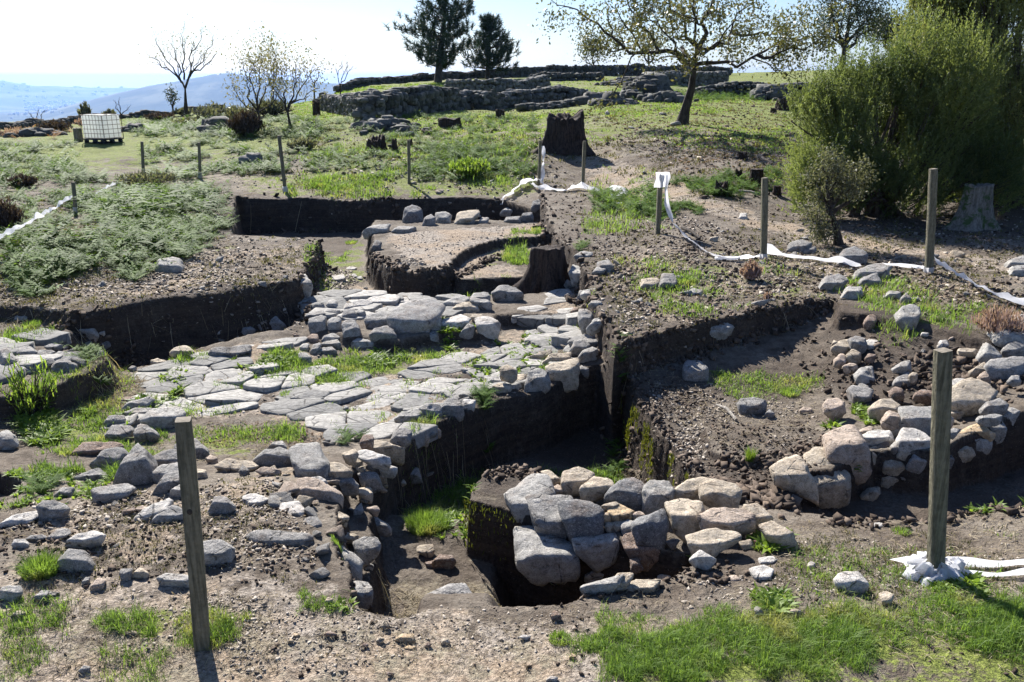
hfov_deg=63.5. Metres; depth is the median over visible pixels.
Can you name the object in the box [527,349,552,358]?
stone
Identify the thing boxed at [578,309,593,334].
stone
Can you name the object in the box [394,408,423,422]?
stone
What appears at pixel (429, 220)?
stone
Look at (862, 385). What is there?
stone
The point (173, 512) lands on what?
stone
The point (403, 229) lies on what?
stone
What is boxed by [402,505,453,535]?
grass tuft
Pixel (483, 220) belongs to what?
stone
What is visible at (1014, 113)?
tree heath
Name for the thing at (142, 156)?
wooden post
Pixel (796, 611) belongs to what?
stone
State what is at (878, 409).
stone
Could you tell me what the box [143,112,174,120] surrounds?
dry bush
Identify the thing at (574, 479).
stone
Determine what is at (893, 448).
stone
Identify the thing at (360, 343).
stone
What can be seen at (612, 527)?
stone
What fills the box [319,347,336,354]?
stone
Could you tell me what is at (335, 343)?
stone
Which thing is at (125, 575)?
stone
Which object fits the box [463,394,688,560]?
wall moss
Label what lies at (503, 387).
stone
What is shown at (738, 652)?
stone
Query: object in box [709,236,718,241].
stone
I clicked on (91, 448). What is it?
stone
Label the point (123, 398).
stone
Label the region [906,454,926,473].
stone
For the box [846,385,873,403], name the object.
stone
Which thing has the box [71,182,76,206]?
wooden post
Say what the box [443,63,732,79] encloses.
dry stone wall
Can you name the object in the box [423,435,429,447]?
stone
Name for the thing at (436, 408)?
stone
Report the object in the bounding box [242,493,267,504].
stone
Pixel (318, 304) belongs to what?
stone
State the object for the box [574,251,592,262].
stone
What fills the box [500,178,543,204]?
barrier tape
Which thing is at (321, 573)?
stone
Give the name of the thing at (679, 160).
fallen leaves
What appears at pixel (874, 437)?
stone
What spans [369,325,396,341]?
stone
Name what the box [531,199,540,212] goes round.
stone
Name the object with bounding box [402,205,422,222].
stone
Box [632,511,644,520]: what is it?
stone
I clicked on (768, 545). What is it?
weed plant
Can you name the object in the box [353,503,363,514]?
stone
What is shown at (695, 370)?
stone
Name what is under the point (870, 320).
stone
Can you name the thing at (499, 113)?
tree stump
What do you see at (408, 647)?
stone
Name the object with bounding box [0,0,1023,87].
sky
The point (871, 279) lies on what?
stone
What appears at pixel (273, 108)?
crest bush
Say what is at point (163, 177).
crest bush
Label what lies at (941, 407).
wooden post
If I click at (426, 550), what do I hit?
stone
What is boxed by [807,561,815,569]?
stone
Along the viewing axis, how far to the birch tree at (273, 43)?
39.67 m
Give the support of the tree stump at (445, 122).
on the ground at (554, 425)
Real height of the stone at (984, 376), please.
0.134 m
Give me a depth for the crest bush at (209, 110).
38.03 m
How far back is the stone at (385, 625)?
3.84 m
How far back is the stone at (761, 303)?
9.26 m
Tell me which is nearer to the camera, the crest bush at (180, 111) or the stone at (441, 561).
the stone at (441, 561)
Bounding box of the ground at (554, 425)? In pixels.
[0,69,1023,681]
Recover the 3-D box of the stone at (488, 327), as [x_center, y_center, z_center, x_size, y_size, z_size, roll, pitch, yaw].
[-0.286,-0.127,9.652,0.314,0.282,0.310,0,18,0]
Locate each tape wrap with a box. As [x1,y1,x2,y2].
[759,253,767,259]
[923,267,933,272]
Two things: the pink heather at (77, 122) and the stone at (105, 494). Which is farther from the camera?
the pink heather at (77, 122)
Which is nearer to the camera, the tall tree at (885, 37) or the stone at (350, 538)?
the stone at (350, 538)
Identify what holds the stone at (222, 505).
on the ground at (554, 425)
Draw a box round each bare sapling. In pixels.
[29,107,46,118]
[114,99,129,114]
[303,59,321,98]
[335,54,361,93]
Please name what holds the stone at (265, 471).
on the ground at (554, 425)
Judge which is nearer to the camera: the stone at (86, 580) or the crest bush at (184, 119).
the stone at (86, 580)
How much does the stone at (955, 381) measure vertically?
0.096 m
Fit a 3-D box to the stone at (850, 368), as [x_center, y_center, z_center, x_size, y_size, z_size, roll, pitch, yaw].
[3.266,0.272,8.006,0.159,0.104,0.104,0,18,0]
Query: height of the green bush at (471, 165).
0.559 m
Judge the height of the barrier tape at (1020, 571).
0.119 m
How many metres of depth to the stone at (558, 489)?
5.52 m
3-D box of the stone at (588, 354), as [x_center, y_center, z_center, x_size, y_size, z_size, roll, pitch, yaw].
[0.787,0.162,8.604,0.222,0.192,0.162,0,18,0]
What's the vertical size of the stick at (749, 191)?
0.102 m
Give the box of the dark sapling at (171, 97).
[164,82,181,113]
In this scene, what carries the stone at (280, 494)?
on the ground at (554, 425)
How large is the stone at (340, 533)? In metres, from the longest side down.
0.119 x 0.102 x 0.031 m
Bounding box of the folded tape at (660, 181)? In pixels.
[654,172,669,187]
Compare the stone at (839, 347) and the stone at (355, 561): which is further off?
the stone at (839, 347)
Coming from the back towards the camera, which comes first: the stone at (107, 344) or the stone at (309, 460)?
the stone at (107, 344)
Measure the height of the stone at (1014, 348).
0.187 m
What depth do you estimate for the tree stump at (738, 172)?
18.10 m
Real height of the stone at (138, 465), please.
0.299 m
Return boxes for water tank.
[79,113,123,143]
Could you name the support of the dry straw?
on the ground at (554, 425)
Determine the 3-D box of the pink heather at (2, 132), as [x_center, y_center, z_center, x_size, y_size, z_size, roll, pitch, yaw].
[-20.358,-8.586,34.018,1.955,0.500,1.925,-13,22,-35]
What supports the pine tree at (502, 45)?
on the ground at (554, 425)
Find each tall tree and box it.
[802,0,900,83]
[855,0,916,52]
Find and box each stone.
[0,348,18,363]
[0,430,18,449]
[0,511,37,527]
[0,585,22,600]
[11,539,29,547]
[11,611,25,616]
[14,316,27,320]
[14,346,37,355]
[15,364,30,373]
[26,534,46,540]
[32,590,49,600]
[36,350,55,354]
[36,500,69,521]
[40,358,54,368]
[44,344,62,349]
[46,528,71,539]
[48,592,58,596]
[51,359,77,372]
[53,358,70,367]
[54,487,74,497]
[55,351,82,361]
[57,549,95,572]
[65,531,106,548]
[71,358,86,366]
[71,441,123,454]
[73,468,107,480]
[78,665,90,673]
[79,328,98,338]
[81,577,89,584]
[88,336,97,341]
[89,447,128,469]
[90,578,105,590]
[91,483,136,503]
[96,281,105,286]
[100,341,110,349]
[102,415,125,425]
[103,425,133,441]
[112,443,157,484]
[119,568,132,581]
[121,396,133,401]
[121,396,155,410]
[122,407,151,415]
[122,507,135,514]
[125,413,137,425]
[125,630,138,635]
[127,366,136,370]
[132,568,148,577]
[133,424,159,441]
[133,498,173,521]
[136,505,145,511]
[139,406,185,428]
[150,358,165,364]
[151,505,182,523]
[152,462,177,482]
[152,471,179,494]
[154,257,184,272]
[154,449,177,465]
[156,573,188,586]
[168,484,180,497]
[169,345,193,357]
[173,438,209,458]
[197,469,207,478]
[203,539,235,565]
[205,455,217,463]
[208,344,251,356]
[208,496,235,513]
[214,458,259,471]
[215,255,224,261]
[238,465,249,475]
[242,326,255,335]
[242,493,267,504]
[246,529,313,545]
[253,447,291,467]
[255,466,281,475]
[258,281,266,286]
[267,441,286,448]
[268,495,291,507]
[269,316,286,330]
[269,491,287,496]
[272,481,280,487]
[277,481,299,494]
[279,501,304,515]
[281,493,293,502]
[289,442,329,478]
[294,477,343,507]
[296,495,314,506]
[298,274,312,297]
[298,352,311,362]
[299,343,308,350]
[303,310,325,319]
[304,506,317,516]
[304,517,321,526]
[307,334,319,343]
[308,315,326,333]
[309,567,330,578]
[310,343,320,354]
[312,302,324,309]
[312,476,327,483]
[312,530,321,536]
[315,542,329,554]
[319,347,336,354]
[321,333,339,341]
[321,339,341,348]
[322,441,336,445]
[324,631,336,636]
[325,309,339,312]
[325,597,332,603]
[326,299,337,306]
[326,528,336,534]
[327,317,341,329]
[327,480,339,484]
[328,462,352,478]
[330,274,344,280]
[330,436,337,443]
[333,477,358,495]
[334,525,344,540]
[337,511,349,527]
[341,308,357,317]
[341,449,358,465]
[341,545,363,580]
[342,320,360,337]
[343,303,353,309]
[345,532,358,544]
[346,266,356,269]
[351,338,373,348]
[351,459,362,467]
[353,299,372,306]
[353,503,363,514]
[353,536,380,565]
[353,581,372,611]
[356,309,365,315]
[356,465,365,472]
[357,471,383,493]
[358,449,390,470]
[358,487,372,503]
[359,434,373,449]
[361,643,368,648]
[362,224,390,239]
[363,564,373,569]
[364,311,387,327]
[367,294,399,304]
[367,506,379,516]
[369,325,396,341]
[370,240,381,252]
[370,440,404,465]
[374,517,391,536]
[376,636,384,643]
[379,466,397,478]
[380,474,387,488]
[381,621,389,630]
[386,297,445,333]
[386,671,394,677]
[390,427,411,448]
[391,226,416,232]
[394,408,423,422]
[395,634,414,643]
[399,297,408,302]
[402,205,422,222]
[404,645,414,649]
[410,467,421,483]
[416,544,434,557]
[419,403,442,418]
[422,214,435,225]
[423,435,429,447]
[424,642,431,647]
[425,561,432,567]
[428,583,471,593]
[429,432,437,437]
[430,330,438,341]
[431,316,441,330]
[432,554,455,568]
[435,211,451,222]
[441,314,470,329]
[441,397,463,421]
[441,638,449,644]
[443,295,469,304]
[452,302,479,311]
[454,210,479,223]
[458,393,472,398]
[459,323,474,338]
[459,397,469,409]
[462,399,475,411]
[469,297,491,309]
[470,292,490,300]
[470,314,482,320]
[474,316,500,339]
[478,217,488,223]
[487,376,502,381]
[491,285,523,300]
[492,383,511,392]
[499,365,517,383]
[500,207,512,216]
[504,216,520,222]
[504,473,555,523]
[513,526,579,586]
[517,374,525,379]
[519,635,530,639]
[521,212,533,221]
[524,368,550,393]
[525,494,572,539]
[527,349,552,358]
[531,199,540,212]
[541,470,560,485]
[542,352,571,364]
[545,358,579,392]
[546,676,557,681]
[551,611,561,621]
[554,484,562,494]
[557,499,604,543]
[561,467,594,495]
[564,280,572,287]
[564,292,574,297]
[567,334,597,346]
[568,264,579,286]
[569,339,590,355]
[569,653,576,658]
[571,307,578,312]
[572,533,619,572]
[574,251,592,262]
[577,347,598,362]
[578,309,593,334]
[579,476,613,502]
[580,288,594,299]
[580,365,588,378]
[580,574,623,596]
[584,570,603,583]
[586,318,601,335]
[588,300,601,308]
[591,267,605,274]
[597,259,613,271]
[601,502,619,512]
[604,477,644,511]
[604,512,610,523]
[604,520,624,532]
[606,503,634,521]
[614,572,633,591]
[620,519,631,534]
[621,531,659,571]
[627,579,660,592]
[629,557,643,573]
[630,509,668,549]
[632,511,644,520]
[638,278,659,289]
[642,480,675,514]
[657,574,670,579]
[658,273,676,288]
[664,498,704,543]
[665,538,679,549]
[670,121,680,125]
[674,477,711,499]
[678,290,691,294]
[682,360,708,381]
[685,528,741,557]
[689,550,716,570]
[690,288,702,295]
[696,507,755,536]
[698,479,741,507]
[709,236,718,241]
[710,330,732,335]
[711,323,734,339]
[729,575,740,580]
[732,649,748,655]
[736,397,766,414]
[738,213,747,219]
[738,539,753,549]
[742,503,773,531]
[749,565,773,580]
[750,299,771,305]
[754,606,767,616]
[758,556,777,563]
[759,520,798,548]
[764,409,774,417]
[769,454,818,505]
[786,239,811,251]
[788,608,801,617]
[799,407,812,413]
[802,246,816,253]
[803,447,850,508]
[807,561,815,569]
[818,274,848,290]
[821,424,871,485]
[822,398,845,420]
[822,602,847,609]
[830,339,849,356]
[833,353,846,368]
[833,571,868,592]
[835,246,867,265]
[840,286,862,298]
[842,363,857,374]
[845,349,861,364]
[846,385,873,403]
[847,336,867,353]
[853,263,891,279]
[853,366,874,384]
[858,273,881,285]
[858,383,868,387]
[859,426,873,433]
[859,486,880,501]
[862,430,894,445]
[863,314,876,330]
[864,353,875,363]
[866,339,877,348]
[867,398,900,420]
[869,445,879,464]
[879,441,890,446]
[879,591,894,605]
[880,410,900,430]
[881,476,898,488]
[882,460,904,475]
[883,290,900,298]
[888,387,904,401]
[889,442,897,454]
[891,360,911,374]
[891,372,914,387]
[891,429,899,435]
[893,304,920,329]
[895,427,929,451]
[896,451,910,460]
[898,406,953,435]
[900,293,910,303]
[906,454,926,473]
[908,372,917,384]
[912,389,931,404]
[920,332,928,336]
[936,340,948,347]
[949,250,965,257]
[949,455,954,468]
[950,428,959,439]
[951,377,997,417]
[951,411,964,419]
[952,378,963,385]
[957,348,977,357]
[958,446,975,462]
[960,423,995,441]
[968,362,985,377]
[975,342,1001,363]
[975,414,1002,426]
[975,438,992,454]
[977,371,990,383]
[979,398,1008,415]
[983,356,1023,379]
[987,314,1023,347]
[990,422,1006,443]
[1000,341,1023,357]
[1003,256,1023,267]
[1003,407,1019,425]
[1006,375,1021,386]
[1008,265,1023,275]
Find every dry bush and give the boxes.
[0,195,26,227]
[5,172,38,187]
[36,118,73,130]
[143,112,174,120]
[225,108,264,136]
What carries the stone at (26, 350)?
on the stone paving
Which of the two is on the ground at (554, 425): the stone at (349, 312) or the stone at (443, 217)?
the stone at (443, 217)
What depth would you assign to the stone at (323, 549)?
4.43 m
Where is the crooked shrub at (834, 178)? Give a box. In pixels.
[791,140,884,246]
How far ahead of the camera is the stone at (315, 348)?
8.97 m
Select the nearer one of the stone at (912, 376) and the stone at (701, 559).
the stone at (701, 559)
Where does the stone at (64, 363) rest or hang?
on the ground at (554, 425)
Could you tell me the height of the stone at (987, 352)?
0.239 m
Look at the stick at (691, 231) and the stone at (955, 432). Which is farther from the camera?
the stick at (691, 231)
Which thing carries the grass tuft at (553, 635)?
on the ground at (554, 425)
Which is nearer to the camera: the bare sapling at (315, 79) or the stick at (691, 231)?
the stick at (691, 231)
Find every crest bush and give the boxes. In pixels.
[77,100,91,114]
[101,108,116,113]
[113,167,178,185]
[171,113,205,124]
[172,106,191,115]
[188,100,256,118]
[246,95,292,115]
[286,135,318,150]
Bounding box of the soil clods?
[0,99,1023,681]
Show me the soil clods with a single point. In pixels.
(760, 493)
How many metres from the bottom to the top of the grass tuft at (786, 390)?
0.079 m
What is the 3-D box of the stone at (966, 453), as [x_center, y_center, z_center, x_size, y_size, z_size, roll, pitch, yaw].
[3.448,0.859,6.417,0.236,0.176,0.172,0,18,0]
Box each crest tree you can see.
[573,27,613,64]
[624,24,667,65]
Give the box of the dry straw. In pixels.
[0,131,1023,681]
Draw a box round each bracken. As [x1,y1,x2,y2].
[0,85,784,557]
[9,124,72,138]
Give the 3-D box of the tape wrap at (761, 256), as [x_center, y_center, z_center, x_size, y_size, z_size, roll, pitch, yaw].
[3.566,-1.205,11.730,0.116,0.084,0.112,-12,21,-33]
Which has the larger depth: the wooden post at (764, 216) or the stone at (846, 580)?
the wooden post at (764, 216)
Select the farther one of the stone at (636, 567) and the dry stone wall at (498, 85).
the dry stone wall at (498, 85)
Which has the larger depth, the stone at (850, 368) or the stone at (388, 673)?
the stone at (850, 368)
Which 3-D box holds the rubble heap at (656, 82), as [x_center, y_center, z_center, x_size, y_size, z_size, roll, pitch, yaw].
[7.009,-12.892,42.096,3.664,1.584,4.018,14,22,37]
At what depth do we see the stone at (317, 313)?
10.07 m
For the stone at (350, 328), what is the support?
on the ground at (554, 425)
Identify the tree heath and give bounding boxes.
[769,0,1023,218]
[876,0,1023,196]
[928,0,1023,207]
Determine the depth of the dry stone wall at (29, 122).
40.67 m
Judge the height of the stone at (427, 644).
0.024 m
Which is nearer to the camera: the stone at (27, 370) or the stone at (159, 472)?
the stone at (159, 472)
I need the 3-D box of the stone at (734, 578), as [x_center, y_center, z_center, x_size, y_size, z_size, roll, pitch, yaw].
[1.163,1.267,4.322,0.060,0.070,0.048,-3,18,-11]
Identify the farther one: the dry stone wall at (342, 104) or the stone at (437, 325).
the dry stone wall at (342, 104)
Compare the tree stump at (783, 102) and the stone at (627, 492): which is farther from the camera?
the tree stump at (783, 102)
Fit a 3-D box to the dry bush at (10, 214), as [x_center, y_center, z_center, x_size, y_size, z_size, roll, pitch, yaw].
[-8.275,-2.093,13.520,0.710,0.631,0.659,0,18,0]
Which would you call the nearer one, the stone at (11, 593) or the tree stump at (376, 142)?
the stone at (11, 593)
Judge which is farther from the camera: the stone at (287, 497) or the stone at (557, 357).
the stone at (557, 357)
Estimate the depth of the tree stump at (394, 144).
23.97 m
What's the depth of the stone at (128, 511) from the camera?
4.92 m
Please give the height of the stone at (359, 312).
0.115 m
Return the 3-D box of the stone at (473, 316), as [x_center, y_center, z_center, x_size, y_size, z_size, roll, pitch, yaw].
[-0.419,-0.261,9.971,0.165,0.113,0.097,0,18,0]
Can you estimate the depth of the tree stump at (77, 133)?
31.25 m
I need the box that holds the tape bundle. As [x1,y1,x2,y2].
[890,551,968,586]
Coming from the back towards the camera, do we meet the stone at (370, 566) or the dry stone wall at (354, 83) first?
the dry stone wall at (354, 83)
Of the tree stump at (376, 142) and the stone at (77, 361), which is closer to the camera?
the stone at (77, 361)
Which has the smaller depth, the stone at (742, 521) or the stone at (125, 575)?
the stone at (125, 575)
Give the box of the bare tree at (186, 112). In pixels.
[137,14,226,116]
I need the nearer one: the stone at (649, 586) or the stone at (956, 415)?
the stone at (649, 586)
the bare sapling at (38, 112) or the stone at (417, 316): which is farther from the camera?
the bare sapling at (38, 112)
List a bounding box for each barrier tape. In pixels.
[0,196,71,238]
[80,182,115,204]
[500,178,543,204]
[530,181,597,191]
[540,146,545,182]
[609,185,627,203]
[664,175,740,257]
[715,254,758,259]
[767,243,860,266]
[884,263,923,268]
[935,258,1023,304]
[941,566,1023,576]
[947,556,1023,566]
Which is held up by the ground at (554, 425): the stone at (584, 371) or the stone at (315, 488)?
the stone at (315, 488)
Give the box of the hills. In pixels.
[0,73,338,121]
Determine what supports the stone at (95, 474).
on the ground at (554, 425)
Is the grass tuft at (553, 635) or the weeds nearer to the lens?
the grass tuft at (553, 635)
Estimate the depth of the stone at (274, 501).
5.00 m
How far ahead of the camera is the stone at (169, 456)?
5.97 m
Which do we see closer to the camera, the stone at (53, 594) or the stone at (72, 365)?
the stone at (53, 594)
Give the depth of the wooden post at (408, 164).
19.83 m
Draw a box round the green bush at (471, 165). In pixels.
[446,154,490,176]
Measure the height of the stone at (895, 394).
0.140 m
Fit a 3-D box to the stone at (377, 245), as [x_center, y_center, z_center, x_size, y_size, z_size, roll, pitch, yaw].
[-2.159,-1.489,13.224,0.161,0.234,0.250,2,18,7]
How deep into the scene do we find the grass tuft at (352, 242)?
17.39 m
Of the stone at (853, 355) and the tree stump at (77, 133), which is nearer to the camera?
the stone at (853, 355)
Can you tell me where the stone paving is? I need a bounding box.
[0,288,586,448]
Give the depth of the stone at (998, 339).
7.94 m
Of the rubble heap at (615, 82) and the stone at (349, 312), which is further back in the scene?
the rubble heap at (615, 82)
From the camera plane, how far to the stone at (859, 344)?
8.37 m
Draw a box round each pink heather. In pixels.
[0,126,25,136]
[71,118,82,125]
[739,258,763,280]
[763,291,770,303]
[970,302,1023,335]
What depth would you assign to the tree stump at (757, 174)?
17.54 m
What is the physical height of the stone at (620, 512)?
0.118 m
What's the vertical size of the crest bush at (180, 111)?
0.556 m
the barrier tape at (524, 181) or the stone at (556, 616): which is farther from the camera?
the barrier tape at (524, 181)
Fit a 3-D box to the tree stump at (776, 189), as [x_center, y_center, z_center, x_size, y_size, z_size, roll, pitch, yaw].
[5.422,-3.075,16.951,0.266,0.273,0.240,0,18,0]
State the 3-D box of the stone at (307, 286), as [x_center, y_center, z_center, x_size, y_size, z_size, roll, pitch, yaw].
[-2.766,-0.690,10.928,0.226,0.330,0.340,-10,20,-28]
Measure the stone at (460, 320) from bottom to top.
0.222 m
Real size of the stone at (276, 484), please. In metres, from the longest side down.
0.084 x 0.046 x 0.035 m
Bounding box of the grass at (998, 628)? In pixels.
[0,78,1023,681]
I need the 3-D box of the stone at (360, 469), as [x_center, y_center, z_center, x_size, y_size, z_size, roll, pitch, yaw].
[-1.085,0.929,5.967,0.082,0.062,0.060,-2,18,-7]
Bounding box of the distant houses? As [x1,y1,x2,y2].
[1,80,122,118]
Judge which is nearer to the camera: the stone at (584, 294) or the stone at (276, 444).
the stone at (276, 444)
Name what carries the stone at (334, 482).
on the ground at (554, 425)
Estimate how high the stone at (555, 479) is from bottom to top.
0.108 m
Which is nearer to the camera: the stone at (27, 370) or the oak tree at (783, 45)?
the stone at (27, 370)
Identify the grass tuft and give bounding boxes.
[11,543,62,580]
[20,318,42,328]
[190,615,238,650]
[279,388,292,395]
[311,180,329,187]
[327,535,345,558]
[345,239,357,244]
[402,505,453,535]
[548,627,573,646]
[676,274,699,286]
[778,385,800,397]
[890,524,911,535]
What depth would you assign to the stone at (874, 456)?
6.33 m
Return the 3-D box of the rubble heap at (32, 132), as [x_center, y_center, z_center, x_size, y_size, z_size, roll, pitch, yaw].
[-19.611,-8.547,34.112,2.378,0.565,2.200,-7,19,-20]
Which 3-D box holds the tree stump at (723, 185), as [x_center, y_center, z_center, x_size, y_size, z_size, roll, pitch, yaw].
[4.211,-3.049,16.556,0.397,0.364,0.401,17,24,42]
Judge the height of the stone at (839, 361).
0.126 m
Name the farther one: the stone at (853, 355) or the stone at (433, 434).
the stone at (853, 355)
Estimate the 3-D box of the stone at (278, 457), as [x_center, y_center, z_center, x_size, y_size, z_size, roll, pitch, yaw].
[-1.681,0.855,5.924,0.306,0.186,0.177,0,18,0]
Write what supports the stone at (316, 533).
on the ground at (554, 425)
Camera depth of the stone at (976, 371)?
7.44 m
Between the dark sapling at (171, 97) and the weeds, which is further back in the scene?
the dark sapling at (171, 97)
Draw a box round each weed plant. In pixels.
[330,595,358,611]
[750,532,790,553]
[753,590,793,616]
[817,418,845,428]
[949,570,989,591]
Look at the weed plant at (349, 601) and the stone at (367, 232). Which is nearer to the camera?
the weed plant at (349, 601)
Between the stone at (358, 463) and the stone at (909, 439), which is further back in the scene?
the stone at (909, 439)
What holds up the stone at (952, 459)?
on the ground at (554, 425)
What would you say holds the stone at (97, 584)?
on the ground at (554, 425)
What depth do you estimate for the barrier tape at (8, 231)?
13.10 m
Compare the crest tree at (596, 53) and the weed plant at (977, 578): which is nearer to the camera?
the weed plant at (977, 578)
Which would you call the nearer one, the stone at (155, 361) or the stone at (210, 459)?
the stone at (210, 459)
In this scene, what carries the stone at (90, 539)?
on the ground at (554, 425)
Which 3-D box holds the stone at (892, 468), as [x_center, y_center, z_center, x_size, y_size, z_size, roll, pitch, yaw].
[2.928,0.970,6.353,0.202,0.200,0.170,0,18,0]
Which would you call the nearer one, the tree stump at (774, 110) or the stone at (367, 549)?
the stone at (367, 549)
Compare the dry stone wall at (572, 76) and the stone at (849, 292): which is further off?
the dry stone wall at (572, 76)
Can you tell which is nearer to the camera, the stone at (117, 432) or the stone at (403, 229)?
the stone at (117, 432)
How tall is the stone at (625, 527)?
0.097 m
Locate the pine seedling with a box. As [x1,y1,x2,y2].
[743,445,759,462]
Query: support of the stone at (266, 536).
on the ground at (554, 425)
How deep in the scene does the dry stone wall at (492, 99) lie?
39.24 m
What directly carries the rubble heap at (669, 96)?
on the ground at (554, 425)
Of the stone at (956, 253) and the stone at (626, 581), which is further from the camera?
the stone at (956, 253)
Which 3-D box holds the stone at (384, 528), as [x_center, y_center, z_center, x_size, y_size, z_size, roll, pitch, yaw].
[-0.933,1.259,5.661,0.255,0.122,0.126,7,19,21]
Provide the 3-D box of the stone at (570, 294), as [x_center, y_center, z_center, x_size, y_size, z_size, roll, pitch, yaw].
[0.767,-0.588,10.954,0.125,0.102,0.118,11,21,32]
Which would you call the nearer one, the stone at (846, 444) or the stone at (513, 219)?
the stone at (846, 444)
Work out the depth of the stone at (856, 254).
11.35 m
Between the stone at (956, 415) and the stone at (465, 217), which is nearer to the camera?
the stone at (956, 415)
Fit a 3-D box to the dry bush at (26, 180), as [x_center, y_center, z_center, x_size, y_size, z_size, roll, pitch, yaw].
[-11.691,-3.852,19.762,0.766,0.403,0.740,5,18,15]
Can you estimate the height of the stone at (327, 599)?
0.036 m
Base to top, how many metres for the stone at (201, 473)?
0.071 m
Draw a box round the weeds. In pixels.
[0,316,1023,609]
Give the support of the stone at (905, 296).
on the ground at (554, 425)
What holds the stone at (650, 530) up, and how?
on the stone at (648, 557)
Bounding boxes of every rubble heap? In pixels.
[2,127,67,137]
[120,123,144,131]
[196,116,229,132]
[237,152,262,166]
[350,115,430,134]
[572,91,603,104]
[587,91,638,105]
[594,75,642,85]
[617,72,677,100]
[642,90,698,102]
[749,83,799,100]
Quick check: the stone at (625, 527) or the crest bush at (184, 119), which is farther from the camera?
the crest bush at (184, 119)
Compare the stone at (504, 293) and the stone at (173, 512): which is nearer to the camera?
the stone at (173, 512)
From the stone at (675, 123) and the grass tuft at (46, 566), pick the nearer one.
the grass tuft at (46, 566)
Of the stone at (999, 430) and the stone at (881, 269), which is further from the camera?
the stone at (881, 269)
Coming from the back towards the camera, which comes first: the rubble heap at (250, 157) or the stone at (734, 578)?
the rubble heap at (250, 157)
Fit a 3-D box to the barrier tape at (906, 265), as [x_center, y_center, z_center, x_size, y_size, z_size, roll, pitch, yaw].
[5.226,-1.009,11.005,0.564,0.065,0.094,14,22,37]
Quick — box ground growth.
[0,83,1023,598]
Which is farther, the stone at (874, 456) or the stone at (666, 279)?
the stone at (666, 279)
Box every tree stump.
[73,128,82,141]
[312,99,320,115]
[365,133,387,151]
[391,138,397,150]
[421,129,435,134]
[438,117,461,127]
[495,109,504,119]
[512,245,570,293]
[531,109,596,154]
[712,180,729,196]
[734,168,741,177]
[737,151,747,159]
[749,168,763,185]
[770,107,776,112]
[772,185,781,196]
[774,97,793,110]
[942,183,1000,231]
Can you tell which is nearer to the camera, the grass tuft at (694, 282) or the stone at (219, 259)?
the grass tuft at (694, 282)
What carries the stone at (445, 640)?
on the ground at (554, 425)
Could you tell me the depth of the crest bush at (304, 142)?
25.15 m
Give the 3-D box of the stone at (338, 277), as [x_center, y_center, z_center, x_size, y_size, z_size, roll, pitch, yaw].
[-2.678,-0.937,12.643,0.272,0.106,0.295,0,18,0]
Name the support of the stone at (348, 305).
on the ground at (554, 425)
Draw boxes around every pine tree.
[383,0,483,82]
[460,12,520,78]
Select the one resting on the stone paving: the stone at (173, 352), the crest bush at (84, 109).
the stone at (173, 352)
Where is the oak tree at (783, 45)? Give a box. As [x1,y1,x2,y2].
[528,0,853,124]
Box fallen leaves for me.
[200,85,803,446]
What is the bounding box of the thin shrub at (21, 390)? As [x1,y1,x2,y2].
[0,352,56,415]
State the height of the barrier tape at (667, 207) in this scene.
0.911 m
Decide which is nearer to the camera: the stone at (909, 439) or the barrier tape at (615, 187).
the stone at (909, 439)
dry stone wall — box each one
[0,115,81,129]
[119,104,225,118]
[314,88,384,120]
[333,72,444,93]
[351,84,475,120]
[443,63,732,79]
[444,74,550,92]
[471,84,587,110]
[515,99,578,110]
[528,71,603,80]
[641,71,729,85]
[693,81,812,96]
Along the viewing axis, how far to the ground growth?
11.37 m
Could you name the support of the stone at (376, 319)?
on the ground at (554, 425)
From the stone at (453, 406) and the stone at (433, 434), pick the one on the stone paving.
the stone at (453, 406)
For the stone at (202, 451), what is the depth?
6.24 m
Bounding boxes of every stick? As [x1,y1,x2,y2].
[681,226,700,238]
[716,404,737,420]
[739,190,759,195]
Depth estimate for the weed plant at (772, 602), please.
3.98 m
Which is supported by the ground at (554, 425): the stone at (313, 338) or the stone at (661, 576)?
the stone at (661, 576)
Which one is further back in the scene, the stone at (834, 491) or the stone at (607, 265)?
the stone at (607, 265)
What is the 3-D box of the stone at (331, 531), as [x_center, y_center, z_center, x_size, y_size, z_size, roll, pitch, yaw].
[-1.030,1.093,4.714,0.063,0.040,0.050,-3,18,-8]
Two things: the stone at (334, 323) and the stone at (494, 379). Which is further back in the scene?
the stone at (334, 323)
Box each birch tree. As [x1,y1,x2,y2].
[213,21,309,116]
[248,21,288,97]
[250,37,346,127]
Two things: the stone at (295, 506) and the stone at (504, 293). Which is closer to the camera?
the stone at (295, 506)
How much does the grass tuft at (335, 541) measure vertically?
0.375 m
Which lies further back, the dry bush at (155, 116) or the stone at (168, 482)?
the dry bush at (155, 116)
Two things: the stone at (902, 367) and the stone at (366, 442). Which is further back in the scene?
the stone at (902, 367)
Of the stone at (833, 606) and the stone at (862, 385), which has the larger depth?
the stone at (862, 385)
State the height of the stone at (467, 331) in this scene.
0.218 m
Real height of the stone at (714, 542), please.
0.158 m
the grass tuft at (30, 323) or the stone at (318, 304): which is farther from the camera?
the stone at (318, 304)
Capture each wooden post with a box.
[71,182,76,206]
[140,141,144,174]
[175,416,209,652]
[198,142,200,178]
[277,136,286,192]
[407,140,410,183]
[537,140,541,183]
[581,141,585,182]
[655,187,661,233]
[760,177,767,253]
[924,168,937,267]
[926,347,952,568]
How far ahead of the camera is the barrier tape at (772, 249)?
11.59 m
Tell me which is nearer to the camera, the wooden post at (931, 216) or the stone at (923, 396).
the stone at (923, 396)
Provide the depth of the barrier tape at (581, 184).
19.08 m
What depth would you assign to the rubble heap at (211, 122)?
32.60 m

